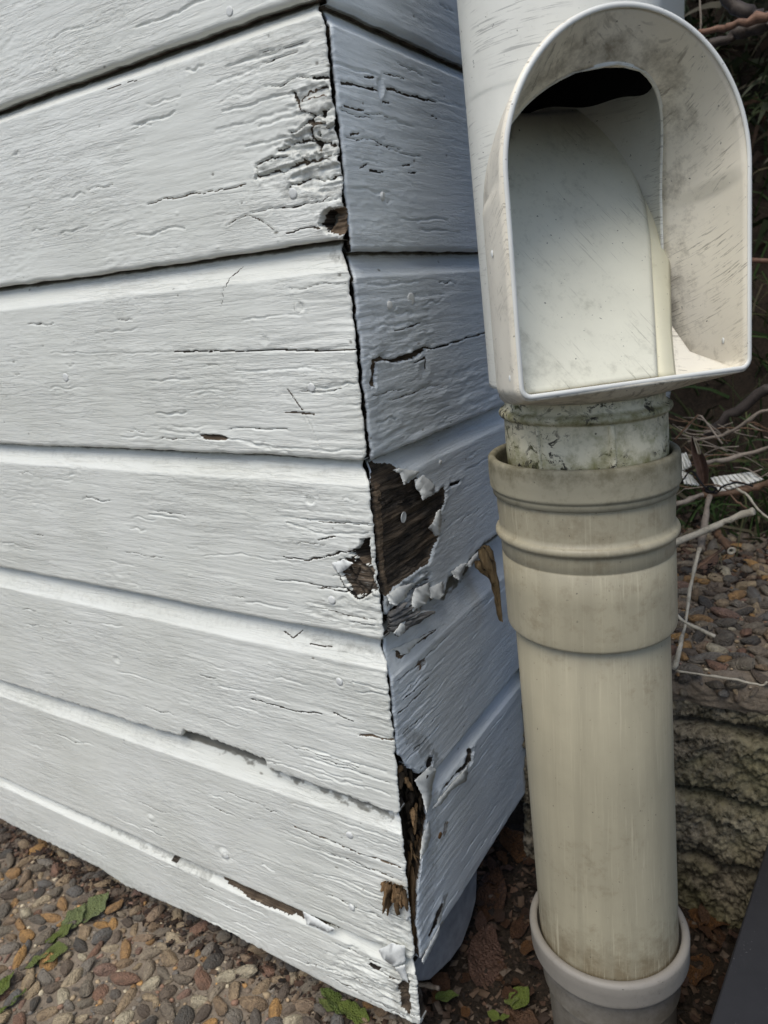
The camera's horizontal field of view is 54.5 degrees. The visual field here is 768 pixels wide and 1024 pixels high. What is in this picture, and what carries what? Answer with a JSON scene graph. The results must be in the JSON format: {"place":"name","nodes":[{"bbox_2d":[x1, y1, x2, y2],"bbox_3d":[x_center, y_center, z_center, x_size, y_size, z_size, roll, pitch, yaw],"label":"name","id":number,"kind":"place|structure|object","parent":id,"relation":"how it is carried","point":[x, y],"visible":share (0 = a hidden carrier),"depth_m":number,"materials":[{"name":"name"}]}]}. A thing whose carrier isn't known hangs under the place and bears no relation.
{"place":"outdoors","nodes":[
{"label":"outdoors","id":0,"kind":"place"},
{"bbox_2d":[0,819,422,1023],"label":"paving","id":1,"kind":"structure","parent":0,"point":[99,970],"depth_m":0.73,"materials":[{"name":"beige gravel"}]},
{"bbox_2d":[0,971,25,1012],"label":"weed","id":2,"kind":"object","parent":1,"relation":"on","point":[4,983],"visible":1,"depth_m":0.72,"materials":[{"name":"green plant"}]},
{"bbox_2d":[24,922,72,968],"bbox_3d":[-0.344,0.445,0.766,0.041,0.008,0.045,-9,17,-12],"label":"weed","id":3,"kind":"object","parent":1,"relation":"on","point":[57,948],"visible":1,"depth_m":0.76,"materials":[{"name":"green plant"}]},
{"bbox_2d":[61,892,108,929],"bbox_3d":[-0.322,0.431,0.804,0.054,0.010,0.028,-14,18,-27],"label":"weed","id":4,"kind":"object","parent":1,"relation":"on","point":[95,905],"visible":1,"depth_m":0.81,"materials":[{"name":"green plant"}]},
{"bbox_2d":[0,826,388,1023],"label":"wall foot debris","id":5,"kind":"object","parent":1,"relation":"on","point":[47,852],"depth_m":0.79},
{"bbox_2d":[0,0,683,1023],"bbox_3d":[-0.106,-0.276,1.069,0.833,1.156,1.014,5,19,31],"label":"timber building","id":6,"kind":"structure","parent":1,"relation":"on","point":[260,686],"depth_m":0.57,"materials":[{"name":"white paint"}]},
{"bbox_2d":[474,545,502,621],"bbox_3d":[0.089,0.062,0.637,0.022,0.072,0.010,-13,18,-25],"label":"wood scrap","id":7,"kind":"object","parent":6,"relation":"attached to","point":[485,564],"visible":1,"depth_m":0.63,"materials":[{"name":"brown wood"}]},
{"bbox_2d":[457,0,751,469],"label":"downpipe","id":8,"kind":"object","parent":6,"relation":"attached to","point":[610,154],"visible":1,"depth_m":0.43,"materials":[{"name":"white plastic"}]},
{"bbox_2d":[318,987,368,1023],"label":"weed","id":9,"kind":"object","parent":1,"relation":"on","point":[354,1012],"visible":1,"depth_m":0.67,"materials":[{"name":"green plant"}]},
{"bbox_2d":[321,799,739,1023],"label":"soil","id":10,"kind":"structure","parent":0,"point":[516,820],"depth_m":0.70,"materials":[{"name":"brown soil"}]},
{"bbox_2d":[418,981,439,990],"bbox_3d":[0.037,0.425,0.671,0.033,0.018,0.009,5,19,31],"label":"wood strip","id":11,"kind":"object","parent":10,"relation":"on","point":[429,985],"visible":0.69,"depth_m":0.67,"materials":[{"name":"brown wood"}]},
{"bbox_2d":[431,990,437,1002],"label":"dead leaf","id":12,"kind":"object","parent":10,"relation":"on","point":[433,993],"visible":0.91,"depth_m":0.68,"materials":[{"name":"brown plant"}]},
{"bbox_2d":[431,972,449,992],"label":"dead leaf","id":13,"kind":"object","parent":10,"relation":"on","point":[441,980],"visible":0.92,"depth_m":0.69,"materials":[{"name":"brown plant"}]},
{"bbox_2d":[461,1006,469,1016],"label":"dead leaf","id":14,"kind":"object","parent":10,"relation":"on","point":[465,1011],"visible":1,"depth_m":0.66,"materials":[{"name":"brown plant"}]},
{"bbox_2d":[435,990,508,1020],"bbox_3d":[0.077,0.438,0.662,0.068,0.006,0.012,3,18,26],"label":"seedling","id":15,"kind":"object","parent":10,"relation":"on","point":[448,995],"visible":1,"depth_m":0.67,"materials":[{"name":"green plant"}]},
{"bbox_2d":[474,911,486,931],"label":"dead leaf","id":16,"kind":"object","parent":10,"relation":"on","point":[480,921],"visible":1,"depth_m":0.74,"materials":[{"name":"brown plant"}]},
{"bbox_2d":[466,923,504,986],"bbox_3d":[0.097,0.421,0.712,0.037,0.009,0.060,15,30,9],"label":"dead leaf","id":17,"kind":"object","parent":10,"relation":"on","point":[484,951],"visible":1,"depth_m":0.71,"materials":[{"name":"brown plant"}]},
{"bbox_2d":[482,873,495,883],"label":"dead leaf","id":18,"kind":"object","parent":10,"relation":"on","point":[485,876],"visible":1,"depth_m":0.80,"materials":[{"name":"brown plant"}]},
{"bbox_2d":[477,867,506,921],"bbox_3d":[0.114,0.398,0.779,0.030,0.013,0.060,2,25,22],"label":"dead leaf","id":19,"kind":"object","parent":10,"relation":"on","point":[487,888],"visible":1,"depth_m":0.78,"materials":[{"name":"brown plant"}]},
{"bbox_2d":[494,908,504,921],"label":"dead leaf","id":20,"kind":"object","parent":10,"relation":"on","point":[499,915],"visible":1,"depth_m":0.75,"materials":[{"name":"brown plant"}]},
{"bbox_2d":[495,961,506,980],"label":"dead leaf","id":21,"kind":"object","parent":10,"relation":"on","point":[500,975],"visible":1,"depth_m":0.70,"materials":[{"name":"brown plant"}]},
{"bbox_2d":[495,851,507,863],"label":"dead leaf","id":22,"kind":"object","parent":10,"relation":"on","point":[499,854],"visible":1,"depth_m":0.83,"materials":[{"name":"brown plant"}]},
{"bbox_2d":[499,846,507,851],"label":"dead leaf","id":23,"kind":"object","parent":10,"relation":"on","point":[501,848],"visible":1,"depth_m":0.83,"materials":[{"name":"brown plant"}]},
{"bbox_2d":[500,865,512,870],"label":"dead leaf","id":24,"kind":"object","parent":10,"relation":"on","point":[509,867],"visible":1,"depth_m":0.81,"materials":[{"name":"brown plant"}]},
{"bbox_2d":[498,977,520,987],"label":"dead leaf","id":25,"kind":"object","parent":10,"relation":"on","point":[515,982],"visible":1,"depth_m":0.69,"materials":[{"name":"brown plant"}]},
{"bbox_2d":[502,986,517,998],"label":"dead leaf","id":26,"kind":"object","parent":10,"relation":"on","point":[506,990],"visible":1,"depth_m":0.67,"materials":[{"name":"brown plant"}]},
{"bbox_2d":[499,826,525,862],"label":"dead leaf","id":27,"kind":"object","parent":10,"relation":"on","point":[511,841],"visible":0.88,"depth_m":0.83,"materials":[{"name":"brown plant"}]},
{"bbox_2d":[504,986,529,1008],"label":"leaf","id":28,"kind":"object","parent":10,"relation":"on","point":[520,999],"visible":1,"depth_m":0.67,"materials":[{"name":"green plant"}]},
{"bbox_2d":[510,913,529,938],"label":"dead leaf","id":29,"kind":"object","parent":10,"relation":"on","point":[517,930],"visible":0.97,"depth_m":0.74,"materials":[{"name":"brown plant"}]},
{"bbox_2d":[505,1008,537,1023],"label":"dead leaf","id":30,"kind":"object","parent":10,"relation":"on","point":[517,1015],"visible":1,"depth_m":0.66,"materials":[{"name":"brown plant"}]},
{"bbox_2d":[519,908,529,920],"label":"dead leaf","id":31,"kind":"object","parent":10,"relation":"on","point":[525,910],"visible":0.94,"depth_m":0.76,"materials":[{"name":"brown plant"}]},
{"bbox_2d":[520,940,533,954],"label":"dead leaf","id":32,"kind":"object","parent":10,"relation":"on","point":[527,947],"visible":0.84,"depth_m":0.72,"materials":[{"name":"brown plant"}]},
{"bbox_2d":[518,1013,538,1023],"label":"dead leaf","id":33,"kind":"object","parent":10,"relation":"on","point":[526,1018],"visible":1,"depth_m":0.65,"materials":[{"name":"brown plant"}]},
{"bbox_2d":[523,858,534,864],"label":"dead leaf","id":34,"kind":"object","parent":10,"relation":"on","point":[529,861],"visible":0.97,"depth_m":0.81,"materials":[{"name":"brown plant"}]},
{"bbox_2d":[528,960,542,969],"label":"dead leaf","id":35,"kind":"object","parent":10,"relation":"on","point":[536,963],"visible":0.83,"depth_m":0.70,"materials":[{"name":"brown plant"}]},
{"bbox_2d":[529,891,689,1023],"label":"drain socket","id":36,"kind":"object","parent":10,"relation":"in","point":[577,996],"visible":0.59,"depth_m":0.55,"materials":[{"name":"grey plastic"}]},
{"bbox_2d":[488,440,681,980],"bbox_3d":[0.154,0.158,0.553,0.133,0.418,0.124,5,19,31],"label":"drain pipe","id":37,"kind":"object","parent":36,"relation":"on","point":[590,568],"visible":0.87,"depth_m":0.50,"materials":[{"name":"beige plastic"}]},
{"bbox_2d":[679,992,685,1002],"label":"dead leaf","id":38,"kind":"object","parent":10,"relation":"on","point":[681,999],"visible":0.41,"depth_m":0.65,"materials":[{"name":"brown plant"}]},
{"bbox_2d":[682,976,688,986],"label":"dead leaf","id":39,"kind":"object","parent":10,"relation":"on","point":[685,983],"visible":0.45,"depth_m":0.67,"materials":[{"name":"brown plant"}]},
{"bbox_2d":[685,908,707,928],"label":"dead leaf","id":40,"kind":"object","parent":10,"relation":"on","point":[694,914],"visible":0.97,"depth_m":0.72,"materials":[{"name":"brown plant"}]},
{"bbox_2d":[698,903,709,924],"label":"dead leaf","id":41,"kind":"object","parent":40,"relation":"on","point":[704,913],"visible":1,"depth_m":0.72,"materials":[{"name":"brown plant"}]},
{"bbox_2d":[687,953,713,985],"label":"dead leaf","id":42,"kind":"object","parent":10,"relation":"on","point":[707,967],"visible":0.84,"depth_m":0.68,"materials":[{"name":"brown plant"}]},
{"bbox_2d":[696,921,713,938],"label":"dead leaf","id":43,"kind":"object","parent":10,"relation":"on","point":[706,930],"visible":1,"depth_m":0.71,"materials":[{"name":"brown plant"}]},
{"bbox_2d":[702,1006,712,1013],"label":"dead leaf","id":44,"kind":"object","parent":10,"relation":"on","point":[708,1009],"visible":1,"depth_m":0.64,"materials":[{"name":"brown plant"}]},
{"bbox_2d":[703,976,713,983],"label":"dead leaf","id":45,"kind":"object","parent":10,"relation":"on","point":[709,979],"visible":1,"depth_m":0.67,"materials":[{"name":"brown plant"}]},
{"bbox_2d":[706,943,719,952],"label":"dead leaf","id":46,"kind":"object","parent":10,"relation":"on","point":[712,950],"visible":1,"depth_m":0.69,"materials":[{"name":"brown plant"}]},
{"bbox_2d":[705,915,729,929],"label":"dead leaf","id":47,"kind":"object","parent":10,"relation":"on","point":[712,922],"visible":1,"depth_m":0.72,"materials":[{"name":"brown plant"}]},
{"bbox_2d":[712,923,725,941],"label":"dead leaf","id":48,"kind":"object","parent":10,"relation":"on","point":[717,931],"visible":1,"depth_m":0.71,"materials":[{"name":"brown plant"}]},
{"bbox_2d":[717,976,724,989],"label":"dead leaf","id":49,"kind":"object","parent":10,"relation":"on","point":[720,980],"visible":0.31,"depth_m":0.66,"materials":[{"name":"brown plant"}]},
{"bbox_2d":[728,929,737,937],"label":"dead leaf","id":50,"kind":"object","parent":10,"relation":"on","point":[732,933],"visible":0.81,"depth_m":0.70,"materials":[{"name":"brown plant"}]},
{"bbox_2d":[710,844,767,1023],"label":"metal box","id":51,"kind":"object","parent":10,"relation":"on","point":[743,997],"visible":1,"depth_m":0.55,"materials":[{"name":"grey metal"}]},
{"bbox_2d":[668,0,767,533],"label":"earth bank","id":52,"kind":"structure","parent":0,"point":[745,382],"depth_m":1.24,"materials":[{"name":"soil"}]},
{"bbox_2d":[699,0,701,28],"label":"twig","id":53,"kind":"object","parent":52,"relation":"hanging from","point":[700,11],"visible":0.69,"depth_m":0.90,"materials":[{"name":"grey wood"}]},
{"bbox_2d":[682,417,720,433],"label":"dry reed","id":54,"kind":"object","parent":52,"relation":"on","point":[704,421],"visible":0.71,"depth_m":0.89,"materials":[{"name":"beige plant"}]},
{"bbox_2d":[668,85,767,576],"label":"grass","id":55,"kind":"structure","parent":52,"relation":"on","point":[714,517],"depth_m":1.11,"materials":[{"name":"plant"}]},
{"bbox_2d":[683,415,722,443],"bbox_3d":[0.342,-0.089,0.797,0.008,0.028,0.048,-15,19,-30],"label":"dry reed","id":56,"kind":"object","parent":55,"relation":"on","point":[710,428],"visible":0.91,"depth_m":0.79,"materials":[{"name":"beige plant"}]},
{"bbox_2d":[698,444,738,452],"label":"dry reed","id":57,"kind":"object","parent":55,"relation":"on","point":[716,447],"visible":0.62,"depth_m":0.87,"materials":[{"name":"beige plant"}]},
{"bbox_2d":[704,446,738,455],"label":"dry reed","id":58,"kind":"object","parent":55,"relation":"on","point":[719,448],"visible":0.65,"depth_m":0.86,"materials":[{"name":"beige plant"}]},
{"bbox_2d":[702,427,745,430],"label":"dry reed","id":59,"kind":"object","parent":55,"relation":"on","point":[727,427],"visible":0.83,"depth_m":0.90,"materials":[{"name":"beige plant"}]},
{"bbox_2d":[705,454,743,460],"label":"dry reed","id":60,"kind":"object","parent":55,"relation":"on","point":[720,454],"visible":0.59,"depth_m":0.83,"materials":[{"name":"beige plant"}]},
{"bbox_2d":[717,424,756,436],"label":"dry reed","id":61,"kind":"object","parent":55,"relation":"on","point":[736,432],"visible":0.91,"depth_m":0.91,"materials":[{"name":"beige plant"}]},
{"bbox_2d":[717,454,764,468],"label":"dry reed","id":62,"kind":"object","parent":55,"relation":"on","point":[745,457],"visible":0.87,"depth_m":0.83,"materials":[{"name":"beige plant"}]},
{"bbox_2d":[752,258,767,263],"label":"twig","id":63,"kind":"object","parent":55,"relation":"on","point":[760,260],"visible":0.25,"depth_m":0.77,"materials":[{"name":"brown wood"}]},
{"bbox_2d":[684,0,767,278],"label":"shrub","id":64,"kind":"object","parent":52,"relation":"on","point":[692,19],"visible":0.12,"depth_m":1.24,"materials":[{"name":"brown plant"}]},
{"bbox_2d":[698,10,767,34],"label":"branch","id":65,"kind":"object","parent":52,"relation":"on","point":[756,17],"visible":0.9,"depth_m":0.77,"materials":[{"name":"brown plant"}]},
{"bbox_2d":[703,384,767,436],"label":"branch","id":66,"kind":"object","parent":52,"relation":"on","point":[749,401],"visible":0.86,"depth_m":0.92,"materials":[{"name":"brown plant"}]},
{"bbox_2d":[708,22,767,48],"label":"branch","id":67,"kind":"object","parent":52,"relation":"on","point":[736,33],"visible":0.87,"depth_m":0.78,"materials":[{"name":"brown plant"}]},
{"bbox_2d":[719,0,767,17],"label":"branch","id":68,"kind":"object","parent":52,"relation":"on","point":[739,8],"visible":0.59,"depth_m":0.79,"materials":[{"name":"brown plant"}]},
{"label":"dry reed","id":69,"kind":"object","parent":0,"visible":0},
{"bbox_2d":[675,416,714,429],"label":"dry reed","id":70,"kind":"object","parent":69,"relation":"on","point":[694,424],"visible":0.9,"depth_m":0.91,"materials":[{"name":"beige plant"}]},
{"bbox_2d":[678,426,724,431],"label":"dry reed","id":71,"kind":"object","parent":69,"relation":"on","point":[697,430],"visible":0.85,"depth_m":0.92,"materials":[{"name":"beige plant"}]},
{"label":"dry reed","id":72,"kind":"object","parent":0,"visible":0},
{"bbox_2d":[682,452,691,470],"bbox_3d":[0.324,-0.054,0.809,0.011,0.020,0.023,-6,16,-4],"label":"plastic scrap","id":73,"kind":"object","parent":72,"relation":"on","point":[686,463],"visible":0.56,"depth_m":0.81,"materials":[{"name":"white plastic"}]},
{"bbox_2d":[674,414,697,440],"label":"dry reed","id":74,"kind":"object","parent":73,"relation":"on","point":[690,422],"visible":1,"depth_m":0.79,"materials":[{"name":"beige plant"}]},
{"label":"dry reed","id":75,"kind":"object","parent":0,"visible":0},
{"bbox_2d":[682,471,699,485],"bbox_3d":[0.325,-0.036,0.791,0.021,0.014,0.015,5,19,31],"label":"plastic scrap","id":76,"kind":"object","parent":75,"relation":"on","point":[689,480],"visible":0.98,"depth_m":0.79,"materials":[{"name":"white plastic"}]},
{"label":"ground","id":77,"kind":"structure","parent":0,"visible":0},
{"bbox_2d":[521,699,767,928],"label":"stone wall","id":78,"kind":"structure","parent":77,"relation":"on","point":[721,777],"depth_m":0.69,"materials":[{"name":"stone"}]},
{"bbox_2d":[671,528,767,714],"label":"coping slab","id":79,"kind":"structure","parent":78,"relation":"on","point":[733,618],"depth_m":0.72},
{"bbox_2d":[672,547,701,669],"bbox_3d":[0.279,0.087,0.688,0.008,0.085,0.099,5,19,31],"label":"dry reed","id":80,"kind":"object","parent":79,"relation":"on","point":[675,663],"visible":0.99,"depth_m":0.69,"materials":[{"name":"plant"}]},
{"bbox_2d":[697,541,730,569],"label":"dry reed","id":81,"kind":"object","parent":80,"relation":"on","point":[709,558],"visible":0.88,"depth_m":0.71,"materials":[{"name":"brown plant"}]},
{"bbox_2d":[712,529,735,554],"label":"hollow reed","id":82,"kind":"object","parent":81,"relation":"on","point":[722,540],"visible":1,"depth_m":0.69,"materials":[{"name":"plant"}]},
{"bbox_2d":[676,492,703,505],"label":"dry reed","id":83,"kind":"object","parent":79,"relation":"on","point":[689,499],"visible":0.64,"depth_m":0.76,"materials":[{"name":"plant"}]},
{"bbox_2d":[678,614,715,637],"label":"dry reed","id":84,"kind":"object","parent":79,"relation":"on","point":[706,632],"visible":0.77,"depth_m":0.66,"materials":[{"name":"plant"}]},
{"bbox_2d":[696,494,712,552],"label":"dry reed","id":85,"kind":"object","parent":79,"relation":"on","point":[704,523],"visible":0.91,"depth_m":0.74,"materials":[{"name":"plant"}]},
{"bbox_2d":[702,480,767,497],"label":"dry reed","id":86,"kind":"object","parent":85,"relation":"on","point":[748,489],"visible":0.95,"depth_m":0.76,"materials":[{"name":"brown plant"}]},
{"bbox_2d":[680,470,752,493],"bbox_3d":[0.338,-0.030,0.765,0.072,0.018,0.019,9,21,40],"label":"wire","id":87,"kind":"object","parent":86,"relation":"on","point":[706,489],"visible":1,"depth_m":0.76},
{"bbox_2d":[711,472,762,490],"bbox_3d":[0.367,-0.031,0.778,0.051,0.022,0.016,5,19,31],"label":"plastic scrap","id":88,"kind":"object","parent":86,"relation":"on","point":[748,477],"visible":0.92,"depth_m":0.78,"materials":[{"name":"white plastic"}]},
{"bbox_2d":[733,467,763,480],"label":"dry reed","id":89,"kind":"object","parent":88,"relation":"on","point":[749,470],"visible":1,"depth_m":0.77,"materials":[{"name":"beige plant"}]},
{"bbox_2d":[676,507,755,545],"bbox_3d":[0.309,0.015,0.710,0.082,0.039,0.011,-2,16,10],"label":"dry reed","id":90,"kind":"object","parent":79,"relation":"on","point":[751,511],"visible":0.82,"depth_m":0.71,"materials":[{"name":"plant"}]},
{"bbox_2d":[736,487,767,518],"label":"dry reed","id":91,"kind":"object","parent":90,"relation":"on","point":[750,500],"visible":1,"depth_m":0.71,"materials":[{"name":"plant"}]},
{"bbox_2d":[700,484,738,498],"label":"dry reed","id":92,"kind":"object","parent":79,"relation":"on","point":[718,485],"visible":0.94,"depth_m":0.77,"materials":[{"name":"brown plant"}]},
{"bbox_2d":[691,436,708,491],"bbox_3d":[0.332,-0.049,0.783,0.019,0.062,0.013,5,19,31],"label":"dry husk","id":93,"kind":"object","parent":92,"relation":"on","point":[700,464],"visible":0.73,"depth_m":0.78,"materials":[{"name":"brown plant"}]},
{"bbox_2d":[693,437,700,453],"bbox_3d":[0.318,-0.067,0.757,0.008,0.018,0.004,5,19,31],"label":"straw blade","id":94,"kind":"object","parent":93,"relation":"on","point":[697,447],"visible":1,"depth_m":0.76,"materials":[{"name":"beige plant"}]},
{"bbox_2d":[684,486,731,488],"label":"dry reed","id":95,"kind":"object","parent":92,"relation":"on","point":[705,486],"visible":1,"depth_m":0.77,"materials":[{"name":"beige plant"}]},
{"bbox_2d":[676,489,767,585],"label":"slab litter","id":96,"kind":"object","parent":79,"relation":"on","point":[706,572],"visible":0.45,"depth_m":0.91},
{"bbox_2d":[671,438,727,451],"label":"dry reed","id":97,"kind":"object","parent":96,"relation":"on","point":[703,441],"visible":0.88,"depth_m":0.85,"materials":[{"name":"beige plant"}]},
{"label":"dry reed","id":98,"kind":"object","parent":96,"relation":"on","visible":0},
{"bbox_2d":[672,424,703,434],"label":"dry reed","id":99,"kind":"object","parent":98,"relation":"on","point":[687,432],"visible":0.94,"depth_m":0.91,"materials":[{"name":"beige plant"}]},
{"bbox_2d":[676,669,767,685],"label":"dry reed","id":100,"kind":"object","parent":79,"relation":"on","point":[728,678],"visible":1,"depth_m":0.64,"materials":[{"name":"plant"}]},
{"bbox_2d":[729,494,746,508],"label":"dry reed","id":101,"kind":"object","parent":79,"relation":"on","point":[737,502],"visible":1,"depth_m":0.72,"materials":[{"name":"brown plant"}]},
{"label":"dry reed","id":102,"kind":"object","parent":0,"visible":0},
{"bbox_2d":[706,446,767,464],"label":"dry reed","id":103,"kind":"object","parent":102,"relation":"on","point":[729,458],"visible":0.84,"depth_m":0.81,"materials":[{"name":"plant"}]},
{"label":"dry reed","id":104,"kind":"object","parent":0,"visible":0},
{"bbox_2d":[688,409,767,442],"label":"dry reed","id":105,"kind":"object","parent":104,"relation":"on","point":[749,419],"visible":0.91,"depth_m":0.82,"materials":[{"name":"plant"}]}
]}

